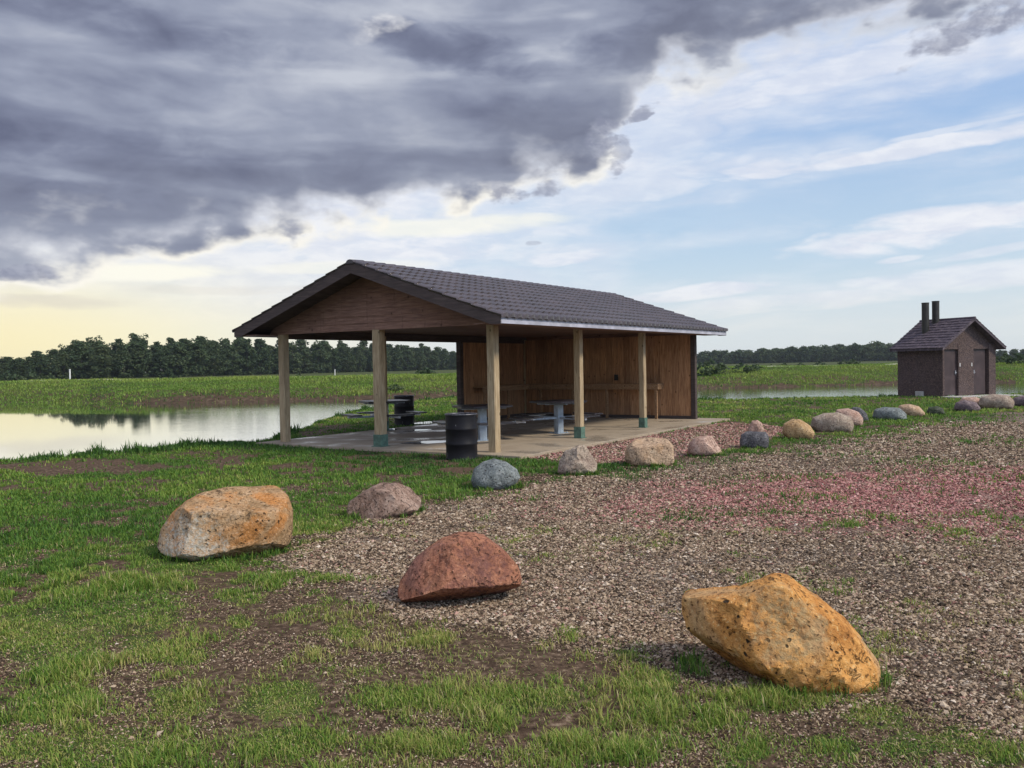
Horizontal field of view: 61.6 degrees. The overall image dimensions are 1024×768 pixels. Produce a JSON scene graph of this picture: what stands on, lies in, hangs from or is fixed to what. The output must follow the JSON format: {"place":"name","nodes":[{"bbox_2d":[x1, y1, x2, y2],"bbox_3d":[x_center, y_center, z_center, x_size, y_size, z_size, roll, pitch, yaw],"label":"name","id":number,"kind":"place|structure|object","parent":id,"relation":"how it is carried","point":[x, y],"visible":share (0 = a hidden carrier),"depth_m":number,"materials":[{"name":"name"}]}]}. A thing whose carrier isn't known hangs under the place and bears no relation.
{"place":"outdoors","nodes":[
{"label":"outdoors","id":0,"kind":"place"},
{"bbox_2d":[0,359,1023,767],"bbox_3d":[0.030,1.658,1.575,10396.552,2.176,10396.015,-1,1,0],"label":"ground","id":1,"kind":"structure","parent":0,"point":[548,659],"depth_m":5.72,"materials":[{"name":"plant"}]},
{"bbox_2d":[0,357,9,376],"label":"leafy tree","id":2,"kind":"object","parent":1,"relation":"on","point":[3,359],"visible":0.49,"depth_m":187.75,"materials":[{"name":"green plant"}]},
{"bbox_2d":[4,358,26,378],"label":"leafy tree","id":3,"kind":"object","parent":1,"relation":"on","point":[17,362],"visible":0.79,"depth_m":173.42,"materials":[{"name":"green plant"}]},
{"bbox_2d":[25,353,50,379],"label":"leafy tree","id":4,"kind":"object","parent":1,"relation":"on","point":[39,360],"visible":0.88,"depth_m":171.70,"materials":[{"name":"green plant"}]},
{"bbox_2d":[35,354,55,378],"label":"leafy tree","id":5,"kind":"object","parent":1,"relation":"on","point":[48,358],"visible":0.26,"depth_m":177.79,"materials":[{"name":"green plant"}]},
{"bbox_2d":[42,348,59,378],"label":"leafy tree","id":6,"kind":"object","parent":1,"relation":"on","point":[52,353],"visible":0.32,"depth_m":187.10,"materials":[{"name":"green plant"}]},
{"bbox_2d":[48,351,74,378],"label":"leafy tree","id":7,"kind":"object","parent":1,"relation":"on","point":[64,360],"visible":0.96,"depth_m":171.72,"materials":[{"name":"green plant"}]},
{"bbox_2d":[58,344,80,378],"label":"leafy tree","id":8,"kind":"object","parent":1,"relation":"on","point":[68,350],"visible":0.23,"depth_m":177.98,"materials":[{"name":"green plant"}]},
{"bbox_2d":[69,344,91,378],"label":"leafy tree","id":9,"kind":"object","parent":1,"relation":"on","point":[80,367],"visible":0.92,"depth_m":173.24,"materials":[{"name":"green plant"}]},
{"bbox_2d":[85,335,102,372],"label":"leafy tree","id":10,"kind":"object","parent":1,"relation":"on","point":[91,342],"visible":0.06,"depth_m":192.58,"materials":[{"name":"green plant"}]},
{"bbox_2d":[85,344,113,378],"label":"leafy tree","id":11,"kind":"object","parent":1,"relation":"on","point":[101,352],"visible":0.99,"depth_m":172.73,"materials":[{"name":"green plant"}]},
{"bbox_2d":[90,340,115,377],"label":"leafy tree","id":12,"kind":"object","parent":1,"relation":"on","point":[99,342],"visible":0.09,"depth_m":179.20,"materials":[{"name":"green plant"}]},
{"bbox_2d":[108,338,124,377],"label":"leafy tree","id":13,"kind":"object","parent":1,"relation":"on","point":[116,345],"visible":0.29,"depth_m":185.80,"materials":[{"name":"green plant"}]},
{"bbox_2d":[108,344,134,377],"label":"leafy tree","id":14,"kind":"object","parent":1,"relation":"on","point":[122,356],"visible":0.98,"depth_m":175.18,"materials":[{"name":"green plant"}]},
{"bbox_2d":[123,341,138,377],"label":"leafy tree","id":15,"kind":"object","parent":1,"relation":"on","point":[131,345],"visible":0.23,"depth_m":180.24,"materials":[{"name":"green plant"}]},
{"bbox_2d":[125,343,156,377],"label":"leafy tree","id":16,"kind":"object","parent":1,"relation":"on","point":[141,355],"visible":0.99,"depth_m":177.34,"materials":[{"name":"green plant"}]},
{"bbox_2d":[131,333,152,373],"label":"leafy tree","id":17,"kind":"object","parent":1,"relation":"on","point":[142,340],"visible":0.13,"depth_m":186.67,"materials":[{"name":"green plant"}]},
{"bbox_2d":[149,345,174,376],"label":"leafy tree","id":18,"kind":"object","parent":1,"relation":"on","point":[155,350],"visible":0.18,"depth_m":186.33,"materials":[{"name":"green plant"}]},
{"bbox_2d":[150,346,175,376],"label":"leafy tree","id":19,"kind":"object","parent":1,"relation":"on","point":[162,361],"visible":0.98,"depth_m":179.46,"materials":[{"name":"green plant"}]},
{"bbox_2d":[164,337,184,376],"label":"leafy tree","id":20,"kind":"object","parent":1,"relation":"on","point":[171,341],"visible":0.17,"depth_m":192.87,"materials":[{"name":"green plant"}]},
{"bbox_2d":[169,342,191,376],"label":"leafy tree","id":21,"kind":"object","parent":1,"relation":"on","point":[179,350],"visible":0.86,"depth_m":185.97,"materials":[{"name":"green plant"}]},
{"bbox_2d":[177,338,196,375],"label":"leafy tree","id":22,"kind":"object","parent":1,"relation":"on","point":[185,341],"visible":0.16,"depth_m":194.13,"materials":[{"name":"green plant"}]},
{"bbox_2d":[185,338,210,375],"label":"leafy tree","id":23,"kind":"object","parent":1,"relation":"on","point":[196,350],"visible":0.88,"depth_m":189.29,"materials":[{"name":"green plant"}]},
{"bbox_2d":[194,336,208,375],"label":"leafy tree","id":24,"kind":"object","parent":1,"relation":"on","point":[204,343],"visible":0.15,"depth_m":202.80,"materials":[{"name":"green plant"}]},
{"bbox_2d":[202,341,229,375],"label":"leafy tree","id":25,"kind":"object","parent":1,"relation":"on","point":[214,347],"visible":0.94,"depth_m":195.27,"materials":[{"name":"green plant"}]},
{"bbox_2d":[157,485,292,561],"bbox_3d":[-2.748,1.358,8.278,1.241,0.710,0.942,-1,1,-19],"label":"boulder","id":26,"kind":"object","parent":1,"relation":"on","point":[219,522],"visible":0.88,"depth_m":7.94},
{"bbox_2d":[221,345,242,375],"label":"leafy tree","id":27,"kind":"object","parent":1,"relation":"on","point":[234,365],"visible":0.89,"depth_m":202.19,"materials":[{"name":"green plant"}]},
{"bbox_2d":[225,338,245,374],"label":"leafy tree","id":28,"kind":"object","parent":1,"relation":"on","point":[236,342],"visible":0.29,"depth_m":209.26,"materials":[{"name":"green plant"}]},
{"bbox_2d":[236,338,259,374],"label":"leafy tree","id":29,"kind":"object","parent":1,"relation":"on","point":[248,349],"visible":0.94,"depth_m":205.28,"materials":[{"name":"green plant"}]},
{"bbox_2d":[252,338,273,374],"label":"leafy tree","id":30,"kind":"object","parent":1,"relation":"on","point":[264,358],"visible":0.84,"depth_m":213.92,"materials":[{"name":"green plant"}]},
{"bbox_2d":[270,347,278,373],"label":"leafy tree","id":31,"kind":"object","parent":1,"relation":"on","point":[275,370],"visible":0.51,"depth_m":222.22,"materials":[{"name":"green plant"}]},
{"bbox_2d":[289,344,302,373],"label":"leafy tree","id":32,"kind":"object","parent":1,"relation":"on","point":[295,364],"visible":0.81,"depth_m":227.88,"materials":[{"name":"green plant"}]},
{"bbox_2d":[293,339,310,373],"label":"leafy tree","id":33,"kind":"object","parent":1,"relation":"on","point":[301,344],"visible":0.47,"depth_m":236.77,"materials":[{"name":"green plant"}]},
{"bbox_2d":[299,349,314,373],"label":"leafy tree","id":34,"kind":"object","parent":1,"relation":"on","point":[308,365],"visible":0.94,"depth_m":234.63,"materials":[{"name":"green plant"}]},
{"bbox_2d":[309,340,329,372],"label":"leafy tree","id":35,"kind":"object","parent":1,"relation":"on","point":[319,353],"visible":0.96,"depth_m":236.98,"materials":[{"name":"green plant"}]},
{"bbox_2d":[315,341,333,372],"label":"leafy tree","id":36,"kind":"object","parent":1,"relation":"on","point":[327,347],"visible":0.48,"depth_m":247.51,"materials":[{"name":"green plant"}]},
{"bbox_2d":[325,348,342,372],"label":"leafy tree","id":37,"kind":"object","parent":1,"relation":"on","point":[337,358],"visible":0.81,"depth_m":248.42,"materials":[{"name":"green plant"}]},
{"bbox_2d":[336,343,353,371],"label":"leafy tree","id":38,"kind":"object","parent":1,"relation":"on","point":[341,347],"visible":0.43,"depth_m":258.16,"materials":[{"name":"green plant"}]},
{"bbox_2d":[339,346,358,372],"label":"leafy tree","id":39,"kind":"object","parent":1,"relation":"on","point":[345,361],"visible":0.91,"depth_m":255.27,"materials":[{"name":"green plant"}]},
{"bbox_2d":[352,350,366,371],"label":"leafy tree","id":40,"kind":"object","parent":1,"relation":"on","point":[361,359],"visible":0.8,"depth_m":260.93,"materials":[{"name":"green plant"}]},
{"bbox_2d":[354,341,371,371],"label":"leafy tree","id":41,"kind":"object","parent":1,"relation":"on","point":[362,345],"visible":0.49,"depth_m":269.42,"materials":[{"name":"green plant"}]},
{"bbox_2d":[363,344,372,371],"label":"leafy tree","id":42,"kind":"object","parent":1,"relation":"on","point":[369,362],"visible":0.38,"depth_m":266.76,"materials":[{"name":"green plant"}]},
{"bbox_2d":[347,482,420,518],"bbox_3d":[-1.513,1.400,10.182,0.882,0.451,0.650,-1,1,-9],"label":"boulder","id":43,"kind":"object","parent":1,"relation":"on","point":[383,500],"visible":0.78,"depth_m":9.98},
{"bbox_2d":[389,344,404,370],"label":"leafy tree","id":44,"kind":"object","parent":1,"relation":"on","point":[396,354],"visible":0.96,"depth_m":280.90,"materials":[{"name":"green plant"}]},
{"bbox_2d":[402,347,417,370],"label":"leafy tree","id":45,"kind":"object","parent":1,"relation":"on","point":[408,355],"visible":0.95,"depth_m":287.54,"materials":[{"name":"green plant"}]},
{"bbox_2d":[414,350,427,370],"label":"leafy tree","id":46,"kind":"object","parent":1,"relation":"on","point":[420,357],"visible":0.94,"depth_m":297.31,"materials":[{"name":"green plant"}]},
{"bbox_2d":[423,346,432,368],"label":"leafy tree","id":47,"kind":"object","parent":1,"relation":"on","point":[427,350],"visible":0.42,"depth_m":311.23,"materials":[{"name":"green plant"}]},
{"bbox_2d":[426,350,440,369],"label":"leafy tree","id":48,"kind":"object","parent":1,"relation":"on","point":[434,360],"visible":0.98,"depth_m":303.84,"materials":[{"name":"green plant"}]},
{"bbox_2d":[439,348,450,369],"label":"leafy tree","id":49,"kind":"object","parent":1,"relation":"on","point":[443,355],"visible":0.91,"depth_m":312.52,"materials":[{"name":"green plant"}]},
{"bbox_2d":[448,352,455,369],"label":"leafy tree","id":50,"kind":"object","parent":1,"relation":"on","point":[452,363],"visible":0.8,"depth_m":317.27,"materials":[{"name":"green plant"}]},
{"bbox_2d":[397,532,521,601],"bbox_3d":[-0.395,1.412,6.459,0.930,0.576,0.690,-1,1,-4],"label":"boulder","id":51,"kind":"object","parent":1,"relation":"on","point":[458,565],"visible":0.95,"depth_m":6.28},
{"bbox_2d":[444,412,477,459],"bbox_3d":[-0.953,0.980,16.195,0.622,0.856,0.622,-1,1,-17],"label":"trash drum","id":52,"kind":"object","parent":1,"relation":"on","point":[461,428],"visible":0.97,"depth_m":15.94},
{"bbox_2d":[257,417,729,458],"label":"concrete slab","id":53,"kind":"structure","parent":1,"relation":"on","point":[533,438],"depth_m":20.49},
{"bbox_2d":[342,399,426,429],"bbox_3d":[-3.453,0.845,23.328,2.140,0.800,2.140,-2,1,-30],"label":"picnic table","id":54,"kind":"object","parent":53,"relation":"on","point":[393,401],"visible":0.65,"depth_m":23.03,"materials":[{"name":"metal"}]},
{"bbox_2d":[394,395,413,425],"bbox_3d":[-3.236,0.789,25.797,0.622,0.896,0.622,-1,1,16],"label":"trash drum","id":55,"kind":"object","parent":53,"relation":"on","point":[401,408],"visible":0.81,"depth_m":25.55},
{"bbox_2d":[404,441,445,443],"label":"puddle","id":56,"kind":"object","parent":53,"relation":"on","point":[423,442],"visible":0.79,"depth_m":19.19,"materials":[{"name":"white liquid"}]},
{"bbox_2d":[232,259,727,452],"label":"picnic pavilion","id":57,"kind":"structure","parent":53,"relation":"on","point":[499,331],"depth_m":20.76,"materials":[{"name":"brown wood"}]},
{"bbox_2d":[432,404,532,441],"bbox_3d":[-0.672,0.881,19.461,2.140,0.800,2.140,-2,1,-20],"label":"picnic table","id":58,"kind":"object","parent":53,"relation":"on","point":[482,422],"visible":0.69,"depth_m":19.37,"materials":[{"name":"metal"}]},
{"bbox_2d":[513,399,602,433],"bbox_3d":[1.149,0.809,21.176,2.140,0.800,2.140,-2,2,-35],"label":"picnic table","id":59,"kind":"object","parent":53,"relation":"on","point":[558,417],"visible":0.91,"depth_m":21.08,"materials":[{"name":"metal"}]},
{"bbox_2d":[473,383,662,418],"bbox_3d":[1.701,0.560,26.082,4.939,1.060,2.945,0,2,34],"label":"serving counter","id":60,"kind":"object","parent":53,"relation":"on","point":[606,387],"visible":0.78,"depth_m":26.81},
{"bbox_2d":[471,458,519,489],"bbox_3d":[-0.235,1.315,12.296,0.709,0.492,0.569,-1,1,-1],"label":"boulder","id":61,"kind":"object","parent":1,"relation":"on","point":[495,474],"visible":0.89,"depth_m":12.07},
{"bbox_2d":[0,421,1023,767],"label":"gravel","id":62,"kind":"structure","parent":1,"relation":"on","point":[718,537],"depth_m":7.34,"materials":[{"name":"gravel"}]},
{"bbox_2d":[0,513,1023,767],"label":"grass","id":63,"kind":"structure","parent":1,"relation":"on","point":[60,569],"depth_m":4.52,"materials":[{"name":"plant"}]},
{"bbox_2d":[0,391,1023,555],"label":"grass","id":64,"kind":"structure","parent":1,"relation":"on","point":[255,474],"depth_m":13.89,"materials":[{"name":"plant"}]},
{"bbox_2d":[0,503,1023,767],"bbox_3d":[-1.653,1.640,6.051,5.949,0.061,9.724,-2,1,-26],"label":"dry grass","id":65,"kind":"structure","parent":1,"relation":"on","point":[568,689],"depth_m":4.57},
{"bbox_2d":[20,392,1022,461],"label":"weeds","id":66,"kind":"object","parent":1,"relation":"on","point":[138,448],"visible":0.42,"depth_m":19.06,"materials":[{"name":"green plant"}]},
{"bbox_2d":[149,445,903,701],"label":"grass","id":67,"kind":"structure","parent":1,"relation":"on","point":[690,661],"depth_m":5.09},
{"bbox_2d":[557,445,596,474],"bbox_3d":[1.036,1.221,13.663,0.632,0.512,0.486,-1,1,4],"label":"boulder","id":68,"kind":"object","parent":1,"relation":"on","point":[578,458],"visible":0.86,"depth_m":13.53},
{"bbox_2d":[625,437,673,466],"bbox_3d":[2.363,1.180,14.804,0.845,0.518,0.654,-1,1,9],"label":"boulder","id":69,"kind":"object","parent":1,"relation":"on","point":[647,451],"visible":0.91,"depth_m":14.54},
{"bbox_2d":[697,362,711,375],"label":"shrub","id":70,"kind":"object","parent":1,"relation":"on","point":[706,370],"visible":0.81,"depth_m":77.80,"materials":[{"name":"green plant"}]},
{"bbox_2d":[688,435,721,455],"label":"boulder","id":71,"kind":"object","parent":1,"relation":"on","point":[706,445],"visible":0.83,"depth_m":15.90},
{"bbox_2d":[709,350,724,363],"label":"distant tree","id":72,"kind":"object","parent":1,"relation":"on","point":[716,357],"visible":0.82,"depth_m":396.50,"materials":[{"name":"green plant"}]},
{"bbox_2d":[708,363,730,374],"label":"shrub","id":73,"kind":"object","parent":1,"relation":"on","point":[722,366],"visible":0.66,"depth_m":78.87,"materials":[{"name":"green plant"}]},
{"bbox_2d":[719,350,731,363],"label":"distant tree","id":74,"kind":"object","parent":1,"relation":"on","point":[722,355],"visible":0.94,"depth_m":395.11,"materials":[{"name":"green plant"}]},
{"bbox_2d":[731,350,744,363],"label":"distant tree","id":75,"kind":"object","parent":1,"relation":"on","point":[737,355],"visible":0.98,"depth_m":393.62,"materials":[{"name":"green plant"}]},
{"bbox_2d":[731,363,752,373],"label":"shrub","id":76,"kind":"object","parent":1,"relation":"on","point":[746,369],"visible":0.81,"depth_m":79.87,"materials":[{"name":"green plant"}]},
{"bbox_2d":[742,351,755,363],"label":"distant tree","id":77,"kind":"object","parent":1,"relation":"on","point":[748,354],"visible":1,"depth_m":392.11,"materials":[{"name":"green plant"}]},
{"bbox_2d":[740,431,768,448],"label":"boulder","id":78,"kind":"object","parent":1,"relation":"on","point":[754,439],"visible":0.78,"depth_m":17.05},
{"bbox_2d":[747,420,764,431],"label":"boulder","id":79,"kind":"object","parent":1,"relation":"on","point":[756,425],"visible":0.7,"depth_m":20.26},
{"bbox_2d":[754,348,769,362],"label":"distant tree","id":80,"kind":"object","parent":1,"relation":"on","point":[758,359],"visible":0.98,"depth_m":390.45,"materials":[{"name":"green plant"}]},
{"bbox_2d":[763,349,777,362],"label":"distant tree","id":81,"kind":"object","parent":1,"relation":"on","point":[774,358],"visible":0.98,"depth_m":389.31,"materials":[{"name":"green plant"}]},
{"bbox_2d":[681,573,880,693],"bbox_3d":[1.488,1.396,4.807,1.058,0.635,0.683,-1,1,17],"label":"boulder","id":82,"kind":"object","parent":1,"relation":"on","point":[782,629],"visible":0.89,"depth_m":4.58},
{"bbox_2d":[777,351,787,362],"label":"distant tree","id":83,"kind":"object","parent":1,"relation":"on","point":[781,356],"visible":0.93,"depth_m":387.74,"materials":[{"name":"green plant"}]},
{"bbox_2d":[784,346,802,362],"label":"distant tree","id":84,"kind":"object","parent":1,"relation":"on","point":[792,356],"visible":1,"depth_m":385.70,"materials":[{"name":"green plant"}]},
{"bbox_2d":[782,419,814,438],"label":"boulder","id":85,"kind":"object","parent":1,"relation":"on","point":[796,428],"visible":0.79,"depth_m":18.85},
{"bbox_2d":[797,345,814,361],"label":"distant tree","id":86,"kind":"object","parent":1,"relation":"on","point":[807,351],"visible":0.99,"depth_m":384.00,"materials":[{"name":"green plant"}]},
{"bbox_2d":[811,348,823,361],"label":"distant tree","id":87,"kind":"object","parent":1,"relation":"on","point":[818,353],"visible":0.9,"depth_m":382.45,"materials":[{"name":"green plant"}]},
{"bbox_2d":[810,412,853,431],"bbox_3d":[7.779,0.951,20.908,1.000,0.517,0.780,-1,1,20],"label":"boulder","id":88,"kind":"object","parent":1,"relation":"on","point":[833,422],"visible":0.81,"depth_m":20.58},
{"bbox_2d":[824,348,839,361],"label":"distant tree","id":89,"kind":"object","parent":1,"relation":"on","point":[832,353],"visible":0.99,"depth_m":380.54,"materials":[{"name":"green plant"}]},
{"bbox_2d":[835,347,849,361],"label":"distant tree","id":90,"kind":"object","parent":1,"relation":"on","point":[841,352],"visible":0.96,"depth_m":378.96,"materials":[{"name":"green plant"}]},
{"bbox_2d":[836,408,862,425],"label":"boulder","id":91,"kind":"object","parent":1,"relation":"on","point":[856,417],"visible":0.51,"depth_m":22.29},
{"bbox_2d":[845,343,864,360],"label":"distant tree","id":92,"kind":"object","parent":1,"relation":"on","point":[857,348],"visible":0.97,"depth_m":377.57,"materials":[{"name":"green plant"}]},
{"bbox_2d":[852,407,868,420],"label":"boulder","id":93,"kind":"object","parent":1,"relation":"on","point":[863,413],"visible":0.5,"depth_m":23.76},
{"bbox_2d":[863,345,878,360],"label":"distant tree","id":94,"kind":"object","parent":1,"relation":"on","point":[870,355],"visible":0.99,"depth_m":375.23,"materials":[{"name":"green plant"}]},
{"bbox_2d":[874,345,890,360],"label":"distant tree","id":95,"kind":"object","parent":1,"relation":"on","point":[883,354],"visible":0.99,"depth_m":373.68,"materials":[{"name":"green plant"}]},
{"bbox_2d":[873,407,906,419],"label":"boulder","id":96,"kind":"object","parent":1,"relation":"on","point":[890,413],"visible":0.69,"depth_m":24.16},
{"bbox_2d":[898,404,924,416],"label":"boulder","id":97,"kind":"object","parent":1,"relation":"on","point":[911,409],"visible":0.71,"depth_m":25.51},
{"bbox_2d":[926,406,944,414],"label":"boulder","id":98,"kind":"object","parent":1,"relation":"on","point":[936,410],"visible":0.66,"depth_m":26.06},
{"bbox_2d":[890,301,1021,397],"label":"restroom building","id":99,"kind":"structure","parent":1,"relation":"on","point":[938,356],"depth_m":37.64,"materials":[{"name":"brown paint"}]},
{"bbox_2d":[944,349,956,394],"bbox_3d":[18.882,-0.505,37.081,0.808,1.976,0.107,-2,1,-22],"label":"door","id":100,"kind":"structure","parent":99,"relation":"in","point":[949,354],"depth_m":37.10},
{"bbox_2d":[974,349,984,393],"bbox_3d":[20.480,-0.548,37.720,0.808,1.976,0.107,-2,1,-22],"label":"door","id":101,"kind":"structure","parent":99,"relation":"in","point":[979,354],"depth_m":37.74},
{"bbox_2d":[954,400,980,411],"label":"boulder","id":102,"kind":"object","parent":1,"relation":"on","point":[965,405],"visible":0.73,"depth_m":27.29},
{"bbox_2d":[959,397,979,403],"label":"boulder","id":103,"kind":"object","parent":1,"relation":"on","point":[974,399],"visible":0.36,"depth_m":29.26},
{"bbox_2d":[978,394,1014,408],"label":"boulder","id":104,"kind":"object","parent":1,"relation":"on","point":[993,401],"visible":0.87,"depth_m":28.39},
{"bbox_2d":[1000,353,1023,363],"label":"shrub","id":105,"kind":"object","parent":1,"relation":"on","point":[1010,359],"visible":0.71,"depth_m":83.74,"materials":[{"name":"green plant"}]},
{"bbox_2d":[1013,395,1023,406],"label":"boulder","id":106,"kind":"object","parent":1,"relation":"on","point":[1019,401],"visible":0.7,"depth_m":29.40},
{"bbox_2d":[0,383,1023,459],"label":"pond water","id":107,"kind":"structure","parent":0,"point":[27,429],"depth_m":40.78,"materials":[{"name":"grey liquid"}]},
{"bbox_2d":[0,361,1023,403],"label":"grass","id":108,"kind":"structure","parent":0,"point":[295,381],"depth_m":72.40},
{"bbox_2d":[0,0,1023,366],"label":"sky","id":109,"kind":"structure","parent":0,"point":[782,174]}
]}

